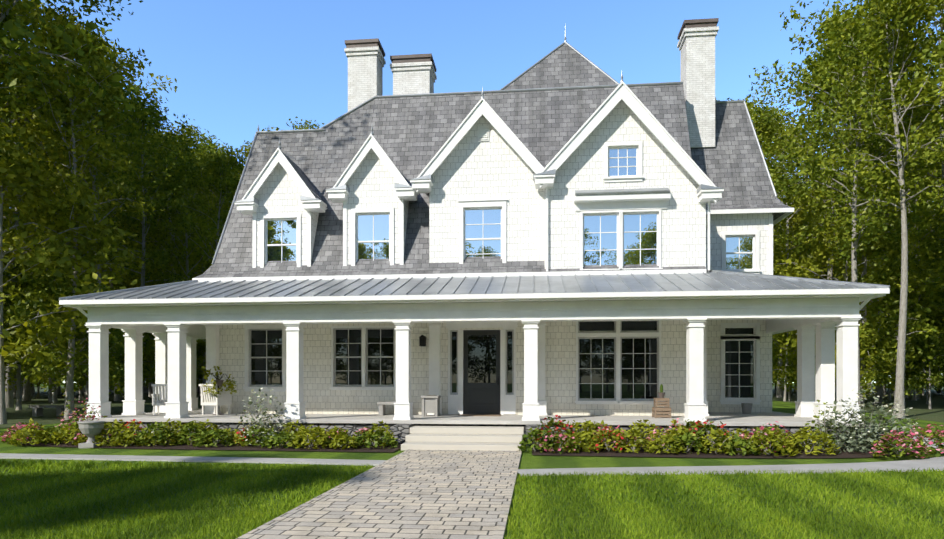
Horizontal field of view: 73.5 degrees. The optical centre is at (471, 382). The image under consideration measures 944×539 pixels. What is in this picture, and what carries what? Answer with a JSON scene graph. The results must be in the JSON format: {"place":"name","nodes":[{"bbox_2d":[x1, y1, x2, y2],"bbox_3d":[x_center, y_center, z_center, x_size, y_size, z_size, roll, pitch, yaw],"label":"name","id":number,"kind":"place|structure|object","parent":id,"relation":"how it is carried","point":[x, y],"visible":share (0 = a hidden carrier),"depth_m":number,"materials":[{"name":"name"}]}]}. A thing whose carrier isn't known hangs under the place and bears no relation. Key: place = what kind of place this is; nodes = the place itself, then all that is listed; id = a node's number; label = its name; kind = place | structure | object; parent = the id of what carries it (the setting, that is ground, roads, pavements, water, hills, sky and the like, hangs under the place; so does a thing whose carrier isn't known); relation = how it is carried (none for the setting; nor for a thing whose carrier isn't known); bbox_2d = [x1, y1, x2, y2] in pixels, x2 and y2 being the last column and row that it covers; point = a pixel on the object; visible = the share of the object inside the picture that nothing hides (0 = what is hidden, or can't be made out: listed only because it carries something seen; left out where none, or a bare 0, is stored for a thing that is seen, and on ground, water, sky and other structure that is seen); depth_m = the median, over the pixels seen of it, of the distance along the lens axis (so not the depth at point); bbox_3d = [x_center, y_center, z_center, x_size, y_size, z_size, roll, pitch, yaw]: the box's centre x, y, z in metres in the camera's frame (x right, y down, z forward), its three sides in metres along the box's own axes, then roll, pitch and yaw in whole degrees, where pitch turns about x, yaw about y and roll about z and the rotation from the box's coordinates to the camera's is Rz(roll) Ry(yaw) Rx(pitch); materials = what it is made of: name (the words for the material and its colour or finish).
{"place":"outdoors","nodes":[
{"label":"outdoors","id":0,"kind":"place"},
{"bbox_2d":[202,366,236,413],"bbox_3d":[-7.916,0.240,19.860,1.070,1.551,0.760,0,0,-29],"label":"potted plant","id":1,"kind":"object","parent":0,"point":[229,384],"visible":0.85,"depth_m":19.86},
{"bbox_2d":[401,426,523,450],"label":"porch steps","id":2,"kind":"structure","parent":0,"point":[498,438],"depth_m":15.68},
{"bbox_2d":[0,383,943,538],"bbox_3d":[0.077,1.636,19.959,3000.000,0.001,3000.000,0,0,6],"label":"lawn","id":3,"kind":"structure","parent":0,"point":[528,460],"depth_m":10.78,"materials":[{"name":"green plant"}]},
{"bbox_2d":[199,127,279,253],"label":"tree","id":4,"kind":"object","parent":3,"relation":"on","point":[246,149],"visible":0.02,"depth_m":51.11,"materials":[{"name":"green plant"}]},
{"bbox_2d":[286,116,324,129],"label":"tree","id":5,"kind":"object","parent":3,"relation":"on","point":[306,126],"depth_m":47.11,"materials":[{"name":"green plant"}]},
{"bbox_2d":[236,449,521,538],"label":"walkway edging","id":6,"kind":"object","parent":3,"relation":"on","point":[500,528],"visible":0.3,"depth_m":8.40,"materials":[{"name":"stone"}]},
{"bbox_2d":[248,450,516,538],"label":"walkway pavers","id":7,"kind":"object","parent":3,"relation":"on","point":[435,494],"visible":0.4,"depth_m":8.39,"materials":[{"name":"stone"}]},
{"bbox_2d":[7,437,916,457],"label":"mulch beds","id":8,"kind":"object","parent":3,"relation":"on","point":[642,453],"visible":0.27,"depth_m":14.79,"materials":[{"name":"brown soil"}]},
{"bbox_2d":[77,421,104,447],"bbox_3d":[-9.585,1.306,15.922,0.620,0.660,0.620,0,0,6],"label":"garden urn","id":9,"kind":"object","parent":8,"relation":"on","point":[89,429],"visible":0.88,"depth_m":15.74,"materials":[{"name":"stone"}]},
{"bbox_2d":[0,385,943,458],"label":"garden bed plants","id":10,"kind":"object","parent":8,"relation":"on","point":[770,439],"visible":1,"depth_m":15.03,"materials":[{"name":"green plant"}]},
{"bbox_2d":[394,424,540,445],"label":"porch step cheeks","id":11,"kind":"object","parent":3,"relation":"on","point":[401,431],"visible":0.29,"depth_m":16.53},
{"bbox_2d":[0,429,943,475],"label":"concrete garden paths","id":12,"kind":"structure","parent":3,"relation":"on","point":[935,463],"depth_m":12.35,"materials":[{"name":"concrete"}]},
{"bbox_2d":[103,422,858,443],"bbox_3d":[-0.243,1.376,20.760,21.300,0.520,7.470,0,0,6],"label":"porch foundation","id":13,"kind":"object","parent":3,"relation":"on","point":[352,427],"visible":0.1,"depth_m":17.27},
{"bbox_2d":[79,409,867,426],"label":"porch floor","id":14,"kind":"structure","parent":13,"relation":"on","point":[751,419],"depth_m":17.79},
{"bbox_2d":[151,384,231,414],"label":"porch chairs","id":15,"kind":"object","parent":14,"relation":"on","point":[210,399],"visible":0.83,"depth_m":19.74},
{"bbox_2d":[376,402,395,414],"bbox_3d":[-2.516,0.806,19.671,0.840,0.420,0.400,0,0,6],"label":"bench","id":16,"kind":"object","parent":14,"relation":"on","point":[381,408],"visible":0.58,"depth_m":19.53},
{"bbox_2d":[420,395,440,415],"bbox_3d":[-1.253,0.703,19.240,0.540,0.625,0.540,0,0,6],"label":"porch planter box","id":17,"kind":"object","parent":14,"relation":"on","point":[430,403],"visible":1,"depth_m":19.03,"materials":[{"name":"wood"}]},
{"bbox_2d":[85,317,861,422],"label":"porch columns","id":18,"kind":"structure","parent":14,"relation":"on","point":[175,358],"depth_m":17.91,"materials":[{"name":"wood"}]},
{"bbox_2d":[63,294,885,338],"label":"porch entablature","id":19,"kind":"structure","parent":18,"relation":"on","point":[782,313],"depth_m":17.04,"materials":[{"name":"wood"}]},
{"bbox_2d":[59,269,889,306],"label":"porch roof","id":20,"kind":"structure","parent":19,"relation":"on","point":[714,280],"depth_m":17.86,"materials":[{"name":"metal"}]},
{"bbox_2d":[59,288,889,317],"bbox_3d":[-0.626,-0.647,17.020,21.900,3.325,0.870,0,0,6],"label":"porch gutter","id":21,"kind":"object","parent":19,"relation":"attached to","point":[513,296],"visible":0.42,"depth_m":16.47,"materials":[{"name":"metal"}]},
{"bbox_2d":[458,414,500,415],"bbox_3d":[0.250,1.006,19.388,1.280,0.020,0.600,0,0,6],"label":"threshold","id":22,"kind":"object","parent":14,"relation":"on","point":[476,415],"visible":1,"depth_m":19.12,"materials":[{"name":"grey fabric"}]},
{"bbox_2d":[652,384,670,417],"bbox_3d":[5.486,0.531,18.299,0.460,0.970,0.460,0,0,6],"label":"wooden crate planter","id":23,"kind":"object","parent":14,"relation":"on","point":[663,409],"visible":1,"depth_m":18.12,"materials":[{"name":"brown wood"}]},
{"bbox_2d":[741,403,751,413],"bbox_3d":[8.934,0.846,20.559,0.360,0.340,0.351,0,0,6],"label":"planter pot","id":24,"kind":"object","parent":14,"relation":"on","point":[746,408],"visible":1,"depth_m":20.43,"materials":[{"name":"metal"}]},
{"bbox_2d":[715,98,796,261],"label":"tree","id":25,"kind":"object","parent":3,"relation":"on","point":[787,218],"visible":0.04,"depth_m":47.49,"materials":[{"name":"green plant"}]},
{"bbox_2d":[748,83,807,275],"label":"tree","id":26,"kind":"object","parent":3,"relation":"on","point":[762,126],"visible":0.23,"depth_m":39.73,"materials":[{"name":"green plant"}]},
{"bbox_2d":[738,95,826,269],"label":"tree","id":27,"kind":"object","parent":3,"relation":"on","point":[777,251],"visible":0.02,"depth_m":55.78,"materials":[{"name":"green plant"}]},
{"bbox_2d":[749,10,943,412],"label":"tree","id":28,"kind":"object","parent":3,"relation":"on","point":[852,243],"visible":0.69,"depth_m":33.73,"materials":[{"name":"green plant"}]},
{"bbox_2d":[816,0,943,418],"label":"tree","id":29,"kind":"object","parent":3,"relation":"on","point":[908,12],"visible":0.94,"depth_m":28.73,"materials":[{"name":"green plant"}]},
{"bbox_2d":[0,386,943,427],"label":"forest floor","id":30,"kind":"structure","parent":0,"point":[919,409],"depth_m":43.13,"materials":[{"name":"plant"}]},
{"bbox_2d":[3,280,31,371],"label":"tree","id":31,"kind":"object","parent":30,"relation":"on","point":[15,334],"visible":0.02,"depth_m":36.59,"materials":[{"name":"green plant"}]},
{"bbox_2d":[0,0,43,180],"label":"tree","id":32,"kind":"object","parent":30,"relation":"on","point":[18,8],"visible":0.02,"depth_m":35.99,"materials":[{"name":"green plant"}]},
{"bbox_2d":[0,96,64,400],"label":"tree","id":33,"kind":"object","parent":30,"relation":"on","point":[26,396],"depth_m":55.82,"materials":[{"name":"green plant"}]},
{"bbox_2d":[3,245,63,391],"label":"tree","id":34,"kind":"object","parent":30,"relation":"on","point":[8,301],"visible":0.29,"depth_m":32.74,"materials":[{"name":"green plant"}]},
{"bbox_2d":[6,125,62,397],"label":"tree","id":35,"kind":"object","parent":30,"relation":"on","point":[14,392],"depth_m":67.82,"materials":[{"name":"green plant"}]},
{"bbox_2d":[22,370,46,397],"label":"tree","id":36,"kind":"object","parent":30,"relation":"on","point":[37,386],"visible":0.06,"depth_m":65.36,"materials":[{"name":"green plant"}]},
{"bbox_2d":[0,1,83,188],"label":"tree","id":37,"kind":"object","parent":30,"relation":"on","point":[11,137],"visible":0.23,"depth_m":29.08,"materials":[{"name":"green plant"}]},
{"bbox_2d":[4,325,87,403],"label":"tree","id":38,"kind":"object","parent":30,"relation":"on","point":[30,372],"visible":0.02,"depth_m":46.75,"materials":[{"name":"green plant"}]},
{"bbox_2d":[29,405,64,416],"bbox_3d":[-20.445,1.361,30.605,1.800,0.550,0.500,0,0,6],"label":"bench","id":39,"kind":"object","parent":30,"relation":"on","point":[37,410],"visible":0.83,"depth_m":30.39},
{"bbox_2d":[3,207,92,409],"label":"tree","id":40,"kind":"object","parent":30,"relation":"on","point":[18,383],"visible":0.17,"depth_m":37.17,"materials":[{"name":"green plant"}]},
{"bbox_2d":[21,338,76,397],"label":"tree","id":41,"kind":"object","parent":30,"relation":"on","point":[46,378],"visible":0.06,"depth_m":55.89,"materials":[{"name":"green plant"}]},
{"bbox_2d":[23,318,88,379],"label":"tree","id":42,"kind":"object","parent":30,"relation":"on","point":[62,344],"depth_m":49.50,"materials":[{"name":"green plant"}]},
{"bbox_2d":[0,0,117,407],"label":"tree","id":43,"kind":"object","parent":30,"relation":"on","point":[9,400],"visible":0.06,"depth_m":41.06,"materials":[{"name":"green plant"}]},
{"bbox_2d":[5,270,124,395],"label":"tree","id":44,"kind":"object","parent":30,"relation":"on","point":[43,291],"visible":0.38,"depth_m":28.07,"materials":[{"name":"green plant"}]},
{"bbox_2d":[0,124,136,423],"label":"tree","id":45,"kind":"object","parent":30,"relation":"on","point":[48,255],"visible":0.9,"depth_m":25.13,"materials":[{"name":"green plant"}]},
{"bbox_2d":[0,0,140,119],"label":"tree","id":46,"kind":"object","parent":30,"relation":"on","point":[17,31],"visible":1,"depth_m":21.97,"materials":[{"name":"green plant"}]},
{"bbox_2d":[5,74,137,402],"bbox_3d":[-34.273,-11.968,50.949,11.555,27.255,10.139,0,0,-10],"label":"tree","id":47,"kind":"object","parent":30,"relation":"on","point":[50,395],"visible":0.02,"depth_m":51.44,"materials":[{"name":"green plant"}]},
{"bbox_2d":[0,0,164,303],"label":"tree","id":48,"kind":"object","parent":30,"relation":"on","point":[56,92],"visible":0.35,"depth_m":28.47,"materials":[{"name":"green plant"}]},
{"bbox_2d":[0,4,165,419],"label":"tree","id":49,"kind":"object","parent":30,"relation":"on","point":[74,149],"visible":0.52,"depth_m":27.64,"materials":[{"name":"green plant"}]},
{"bbox_2d":[8,54,157,285],"bbox_3d":[-20.450,-8.288,33.512,8.484,19.868,7.258,0,0,45],"label":"tree","id":50,"kind":"object","parent":30,"relation":"on","point":[94,177],"visible":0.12,"depth_m":34.12,"materials":[{"name":"green plant"}]},
{"bbox_2d":[23,281,149,414],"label":"tree","id":51,"kind":"object","parent":30,"relation":"on","point":[87,383],"visible":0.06,"depth_m":31.68,"materials":[{"name":"green plant"}]},
{"bbox_2d":[64,328,109,400],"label":"tree","id":52,"kind":"object","parent":30,"relation":"on","point":[80,396],"depth_m":57.21,"materials":[{"name":"green plant"}]},
{"bbox_2d":[22,30,176,278],"bbox_3d":[-30.531,-13.003,49.293,13.200,29.286,12.523,0,0,-32],"label":"tree","id":53,"kind":"object","parent":30,"relation":"on","point":[116,64],"visible":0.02,"depth_m":49.53,"materials":[{"name":"green plant"}]},
{"bbox_2d":[40,119,166,400],"bbox_3d":[-32.701,-11.309,56.014,11.074,25.899,11.673,0,0,-30],"label":"tree","id":54,"kind":"object","parent":30,"relation":"on","point":[117,397],"depth_m":57.18,"materials":[{"name":"green plant"}]},
{"bbox_2d":[86,166,166,398],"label":"tree","id":55,"kind":"object","parent":30,"relation":"on","point":[124,283],"visible":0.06,"depth_m":62.61,"materials":[{"name":"green plant"}]},
{"bbox_2d":[111,332,154,384],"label":"tree","id":56,"kind":"object","parent":30,"relation":"on","point":[150,347],"visible":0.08,"depth_m":53.64,"materials":[{"name":"green plant"}]},
{"bbox_2d":[67,91,206,291],"bbox_3d":[-22.130,-9.087,42.561,7.992,21.483,9.108,0,0,-22],"label":"tree","id":57,"kind":"object","parent":30,"relation":"on","point":[172,163],"visible":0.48,"depth_m":42.91,"materials":[{"name":"green plant"}]},
{"bbox_2d":[81,332,198,411],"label":"tree","id":58,"kind":"object","parent":30,"relation":"on","point":[145,373],"visible":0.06,"depth_m":32.92,"materials":[{"name":"green plant"}]},
{"bbox_2d":[110,130,195,396],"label":"tree","id":59,"kind":"object","parent":30,"relation":"on","point":[150,389],"visible":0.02,"depth_m":72.01,"materials":[{"name":"green plant"}]},
{"bbox_2d":[122,125,222,281],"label":"tree","id":60,"kind":"object","parent":30,"relation":"on","point":[184,142],"visible":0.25,"depth_m":51.83,"materials":[{"name":"green plant"}]},
{"bbox_2d":[123,121,223,345],"bbox_3d":[-27.163,-11.579,59.931,11.916,26.437,11.305,0,0,-31],"label":"tree","id":61,"kind":"object","parent":30,"relation":"on","point":[199,264],"visible":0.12,"depth_m":59.21,"materials":[{"name":"green plant"}]},
{"bbox_2d":[150,351,202,383],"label":"tree","id":62,"kind":"object","parent":30,"relation":"on","point":[199,355],"visible":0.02,"depth_m":66.86,"materials":[{"name":"green plant"}]},
{"bbox_2d":[128,149,225,363],"bbox_3d":[-20.788,-7.850,45.657,8.109,18.991,6.937,0,0,39],"label":"tree","id":63,"kind":"object","parent":30,"relation":"on","point":[184,269],"visible":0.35,"depth_m":45.63,"materials":[{"name":"green plant"}]},
{"bbox_2d":[155,147,234,383],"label":"tree","id":64,"kind":"object","parent":30,"relation":"on","point":[208,229],"visible":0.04,"depth_m":65.74,"materials":[{"name":"green plant"}]},
{"bbox_2d":[196,339,205,386],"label":"tree","id":65,"kind":"object","parent":30,"relation":"on","point":[201,345],"visible":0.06,"depth_m":65.88,"materials":[{"name":"green plant"}]},
{"bbox_2d":[196,339,205,380],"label":"tree","id":66,"kind":"object","parent":30,"relation":"on","point":[203,371],"visible":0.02,"depth_m":48.81,"materials":[{"name":"green plant"}]},
{"bbox_2d":[160,146,246,364],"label":"tree","id":67,"kind":"object","parent":30,"relation":"on","point":[228,186],"visible":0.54,"depth_m":38.03,"materials":[{"name":"green plant"}]},
{"bbox_2d":[180,129,242,396],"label":"tree","id":68,"kind":"object","parent":30,"relation":"on","point":[208,141],"depth_m":71.48,"materials":[{"name":"green plant"}]},
{"bbox_2d":[197,143,231,270],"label":"tree","id":69,"kind":"object","parent":30,"relation":"on","point":[221,151],"depth_m":70.22,"materials":[{"name":"green plant"}]},
{"bbox_2d":[772,330,796,400],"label":"tree","id":70,"kind":"object","parent":30,"relation":"on","point":[788,387],"visible":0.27,"depth_m":54.98,"materials":[{"name":"green plant"}]},
{"bbox_2d":[772,330,796,400],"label":"tree","id":71,"kind":"object","parent":30,"relation":"on","point":[793,361],"visible":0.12,"depth_m":54.52,"materials":[{"name":"green plant"}]},
{"bbox_2d":[772,339,796,397],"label":"tree","id":72,"kind":"object","parent":30,"relation":"on","point":[780,367],"visible":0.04,"depth_m":65.84,"materials":[{"name":"green plant"}]},
{"bbox_2d":[773,200,811,264],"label":"tree","id":73,"kind":"object","parent":30,"relation":"on","point":[795,240],"visible":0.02,"depth_m":75.75,"materials":[{"name":"green plant"}]},
{"bbox_2d":[763,121,843,397],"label":"tree","id":74,"kind":"object","parent":30,"relation":"on","point":[779,392],"visible":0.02,"depth_m":68.83,"materials":[{"name":"green plant"}]},
{"bbox_2d":[777,207,835,393],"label":"tree","id":75,"kind":"object","parent":30,"relation":"on","point":[795,263],"visible":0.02,"depth_m":85.58,"materials":[{"name":"green plant"}]},
{"bbox_2d":[775,194,838,279],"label":"tree","id":76,"kind":"object","parent":30,"relation":"on","point":[806,250],"visible":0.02,"depth_m":79.55,"materials":[{"name":"green plant"}]},
{"bbox_2d":[783,180,859,282],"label":"tree","id":77,"kind":"object","parent":30,"relation":"on","point":[827,241],"depth_m":83.09,"materials":[{"name":"green plant"}]},
{"bbox_2d":[749,49,899,279],"bbox_3d":[24.811,-11.020,45.089,10.514,25.323,8.140,0,0,8],"label":"tree","id":78,"kind":"object","parent":30,"relation":"on","point":[788,123],"visible":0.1,"depth_m":45.05,"materials":[{"name":"green plant"}]},
{"bbox_2d":[770,0,940,406],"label":"tree","id":79,"kind":"object","parent":30,"relation":"on","point":[840,236],"visible":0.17,"depth_m":41.21,"materials":[{"name":"green plant"}]},
{"bbox_2d":[769,33,943,280],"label":"tree","id":80,"kind":"object","parent":30,"relation":"on","point":[821,244],"visible":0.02,"depth_m":47.63,"materials":[{"name":"green plant"}]},
{"bbox_2d":[773,218,943,373],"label":"tree","id":81,"kind":"object","parent":30,"relation":"on","point":[798,269],"visible":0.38,"depth_m":41.02,"materials":[{"name":"green plant"}]},
{"bbox_2d":[835,302,890,382],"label":"tree","id":82,"kind":"object","parent":30,"relation":"on","point":[866,326],"depth_m":53.95,"materials":[{"name":"green plant"}]},
{"bbox_2d":[835,306,908,398],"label":"tree","id":83,"kind":"object","parent":30,"relation":"on","point":[871,349],"visible":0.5,"depth_m":38.52,"materials":[{"name":"green plant"}]},
{"bbox_2d":[802,81,943,403],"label":"tree","id":84,"kind":"object","parent":30,"relation":"on","point":[879,390],"depth_m":48.59,"materials":[{"name":"green plant"}]},
{"bbox_2d":[823,0,943,248],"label":"tree","id":85,"kind":"object","parent":30,"relation":"on","point":[909,115],"visible":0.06,"depth_m":35.37,"materials":[{"name":"green plant"}]},
{"bbox_2d":[835,242,943,388],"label":"tree","id":86,"kind":"object","parent":30,"relation":"on","point":[918,257],"visible":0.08,"depth_m":45.17,"materials":[{"name":"green plant"}]},
{"bbox_2d":[857,213,931,395],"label":"tree","id":87,"kind":"object","parent":30,"relation":"on","point":[880,265],"depth_m":76.88,"materials":[{"name":"green plant"}]},
{"bbox_2d":[848,230,943,390],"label":"tree","id":88,"kind":"object","parent":30,"relation":"on","point":[891,276],"visible":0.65,"depth_m":38.65,"materials":[{"name":"green plant"}]},
{"bbox_2d":[867,101,943,397],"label":"tree","id":89,"kind":"object","parent":30,"relation":"on","point":[930,238],"depth_m":63.47,"materials":[{"name":"green plant"}]},
{"bbox_2d":[869,94,943,400],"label":"tree","id":90,"kind":"object","parent":30,"relation":"on","point":[913,397],"visible":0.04,"depth_m":57.35,"materials":[{"name":"green plant"}]},
{"bbox_2d":[870,299,943,399],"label":"tree","id":91,"kind":"object","parent":30,"relation":"on","point":[888,389],"visible":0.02,"depth_m":56.92,"materials":[{"name":"green plant"}]},
{"bbox_2d":[875,68,943,398],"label":"tree","id":92,"kind":"object","parent":30,"relation":"on","point":[939,254],"visible":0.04,"depth_m":60.16,"materials":[{"name":"green plant"}]},
{"bbox_2d":[887,331,943,408],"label":"tree","id":93,"kind":"object","parent":30,"relation":"on","point":[924,369],"visible":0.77,"depth_m":38.82,"materials":[{"name":"green plant"}]},
{"bbox_2d":[893,337,943,403],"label":"tree","id":94,"kind":"object","parent":30,"relation":"on","point":[939,362],"visible":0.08,"depth_m":47.01,"materials":[{"name":"green plant"}]},
{"bbox_2d":[895,41,943,120],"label":"tree","id":95,"kind":"object","parent":30,"relation":"on","point":[934,84],"visible":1,"depth_m":22.31,"materials":[{"name":"green plant"}]},
{"bbox_2d":[906,285,943,374],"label":"tree","id":96,"kind":"object","parent":30,"relation":"on","point":[938,315],"visible":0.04,"depth_m":60.12,"materials":[{"name":"green plant"}]},
{"bbox_2d":[910,215,943,320],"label":"tree","id":97,"kind":"object","parent":30,"relation":"on","point":[940,239],"visible":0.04,"depth_m":73.81,"materials":[{"name":"green plant"}]},
{"bbox_2d":[925,252,943,331],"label":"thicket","id":98,"kind":"object","parent":30,"relation":"on","point":[935,324],"visible":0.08,"depth_m":76.49,"materials":[{"name":"green plant"}]},
{"bbox_2d":[1,0,943,382],"label":"sky","id":99,"kind":"structure","parent":0,"point":[237,66],"materials":[{"name":"blue"}]},
{"bbox_2d":[219,195,771,415],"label":"house lower walls","id":100,"kind":"structure","parent":0,"point":[320,396],"depth_m":20.27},
{"bbox_2d":[419,335,425,345],"bbox_3d":[-1.549,-1.324,19.979,0.220,0.360,0.290,0,0,6],"label":"porch lantern","id":101,"kind":"object","parent":100,"relation":"attached to","point":[422,340],"visible":1,"depth_m":19.85,"materials":[{"name":"black metal"}]},
{"bbox_2d":[463,330,500,414],"bbox_3d":[0.309,-0.326,19.972,1.220,2.683,0.174,0,0,6],"label":"front door","id":102,"kind":"structure","parent":100,"relation":"attached to","point":[481,398],"depth_m":20.01,"materials":[{"name":"wood"}]},
{"bbox_2d":[195,44,791,296],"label":"roof","id":103,"kind":"structure","parent":100,"relation":"on","point":[411,135],"depth_m":21.96,"materials":[{"name":"tile"}]},
{"bbox_2d":[192,26,793,281],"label":"roof trim","id":104,"kind":"structure","parent":103,"relation":"attached to","point":[708,191],"depth_m":19.66,"materials":[{"name":"wood"}]},
{"bbox_2d":[344,18,718,147],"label":"chimneys","id":105,"kind":"object","parent":103,"relation":"on","point":[414,73],"visible":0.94,"depth_m":23.23,"materials":[{"name":"brick"}]},
{"bbox_2d":[243,141,760,414],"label":"window frames","id":106,"kind":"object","parent":100,"relation":"attached to","point":[508,400],"visible":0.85,"depth_m":19.98,"materials":[{"name":"wood"}]},
{"bbox_2d":[251,148,752,398],"bbox_3d":[1.163,-3.329,21.094,16.710,7.690,2.720,0,0,6],"label":"window glass","id":107,"kind":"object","parent":106,"relation":"in","point":[481,359],"depth_m":20.05,"materials":[{"name":"glass"}]},
{"bbox_2d":[254,100,771,274],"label":"house upper walls","id":108,"kind":"structure","parent":0,"point":[495,166],"depth_m":19.84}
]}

